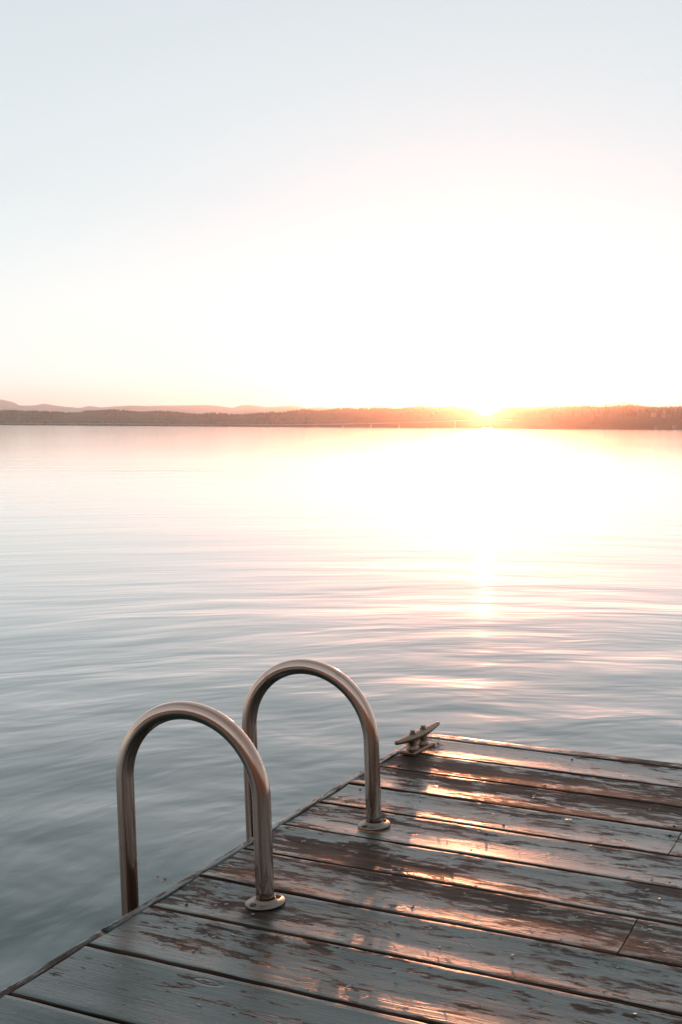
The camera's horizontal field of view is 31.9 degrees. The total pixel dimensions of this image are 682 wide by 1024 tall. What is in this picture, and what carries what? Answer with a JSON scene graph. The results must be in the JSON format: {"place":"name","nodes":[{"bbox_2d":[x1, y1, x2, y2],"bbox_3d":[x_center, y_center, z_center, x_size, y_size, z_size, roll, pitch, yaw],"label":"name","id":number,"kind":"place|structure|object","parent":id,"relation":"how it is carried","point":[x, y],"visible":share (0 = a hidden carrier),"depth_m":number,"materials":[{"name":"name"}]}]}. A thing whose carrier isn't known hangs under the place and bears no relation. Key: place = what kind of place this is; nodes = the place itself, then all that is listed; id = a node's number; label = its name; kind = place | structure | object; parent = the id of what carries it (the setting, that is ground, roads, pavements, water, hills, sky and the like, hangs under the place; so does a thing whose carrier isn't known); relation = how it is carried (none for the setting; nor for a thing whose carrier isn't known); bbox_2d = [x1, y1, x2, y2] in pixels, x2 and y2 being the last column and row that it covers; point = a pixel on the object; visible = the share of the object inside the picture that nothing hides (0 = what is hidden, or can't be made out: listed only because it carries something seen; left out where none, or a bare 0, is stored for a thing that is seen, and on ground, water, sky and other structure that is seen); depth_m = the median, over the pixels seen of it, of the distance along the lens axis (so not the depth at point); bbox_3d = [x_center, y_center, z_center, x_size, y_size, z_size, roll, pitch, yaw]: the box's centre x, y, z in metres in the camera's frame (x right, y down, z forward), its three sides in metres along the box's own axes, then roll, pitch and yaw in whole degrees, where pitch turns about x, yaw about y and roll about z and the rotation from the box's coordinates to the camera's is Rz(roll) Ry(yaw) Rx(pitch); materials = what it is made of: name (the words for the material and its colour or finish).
{"place":"outdoors","nodes":[
{"label":"outdoors","id":0,"kind":"place"},
{"bbox_2d":[5,424,321,426],"bbox_3d":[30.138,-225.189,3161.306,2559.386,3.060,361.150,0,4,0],"label":"shoreline","id":1,"kind":"structure","parent":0,"point":[173,425],"depth_m":3019.55,"materials":[{"name":"brown"}]},
{"bbox_2d":[0,408,680,426],"bbox_3d":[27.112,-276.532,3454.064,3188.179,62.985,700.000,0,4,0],"label":"hills","id":2,"kind":"structure","parent":0,"point":[80,417],"depth_m":3269.28,"materials":[{"name":"green plant"}]},
{"bbox_2d":[0,425,681,991],"bbox_3d":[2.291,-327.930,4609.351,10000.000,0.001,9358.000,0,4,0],"label":"lake water","id":3,"kind":"structure","parent":0,"point":[512,585],"depth_m":9.17,"materials":[{"name":"teal liquid"}]},
{"bbox_2d":[0,419,483,427],"bbox_3d":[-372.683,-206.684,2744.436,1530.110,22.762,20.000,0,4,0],"label":"shoreline","id":4,"kind":"structure","parent":3,"relation":"on","point":[222,425],"depth_m":2736.39,"materials":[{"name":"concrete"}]},
{"bbox_2d":[0,400,681,414],"bbox_3d":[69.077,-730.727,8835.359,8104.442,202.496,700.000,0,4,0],"label":"mountains","id":5,"kind":"structure","parent":0,"point":[185,409],"depth_m":8743.36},
{"bbox_2d":[0,0,681,415],"label":"sky","id":6,"kind":"structure","parent":0,"point":[476,205],"materials":[{"name":"white"}]},
{"bbox_2d":[327,415,547,428],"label":"shore terrain","id":7,"kind":"structure","parent":0,"point":[391,422],"depth_m":2799.25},
{"bbox_2d":[525,413,681,429],"bbox_3d":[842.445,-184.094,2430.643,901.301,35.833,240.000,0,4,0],"label":"shore terrain","id":8,"kind":"structure","parent":0,"point":[646,423],"depth_m":2353.11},
{"bbox_2d":[0,403,681,425],"bbox_3d":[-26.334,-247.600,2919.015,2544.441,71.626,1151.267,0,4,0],"label":"forest","id":9,"kind":"object","parent":8,"relation":"on","point":[372,409],"visible":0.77,"depth_m":3370.85,"materials":[{"name":"green plant"}]},
{"bbox_3d":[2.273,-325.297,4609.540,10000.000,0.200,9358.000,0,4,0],"label":"lake bed","id":10,"kind":"structure","parent":0,"visible":0},
{"bbox_2d":[0,734,681,1023],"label":"wooden dock","id":11,"kind":"object","parent":10,"relation":"on","point":[477,881],"visible":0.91,"depth_m":2.39,"materials":[{"name":"paint"}]},
{"bbox_2d":[140,863,189,890],"bbox_3d":[-0.386,0.793,2.591,0.095,0.066,0.102,2,5,26],"label":"spider web","id":12,"kind":"object","parent":11,"relation":"attached to","point":[158,878],"visible":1,"depth_m":2.59,"materials":[{"name":"fabric"}]},
{"bbox_2d":[116,659,390,916],"bbox_3d":[-0.189,1.206,2.799,0.406,1.654,0.628,2,5,26],"label":"dock ladder","id":13,"kind":"object","parent":11,"relation":"attached to","point":[242,742],"visible":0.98,"depth_m":2.57,"materials":[{"name":"metal"}]},
{"bbox_2d":[394,721,439,755],"bbox_3d":[0.234,0.690,3.631,0.051,0.068,0.294,3,5,31],"label":"mooring cleat","id":14,"kind":"object","parent":11,"relation":"on","point":[415,747],"visible":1,"depth_m":3.60,"materials":[{"name":"metal"}]}
]}

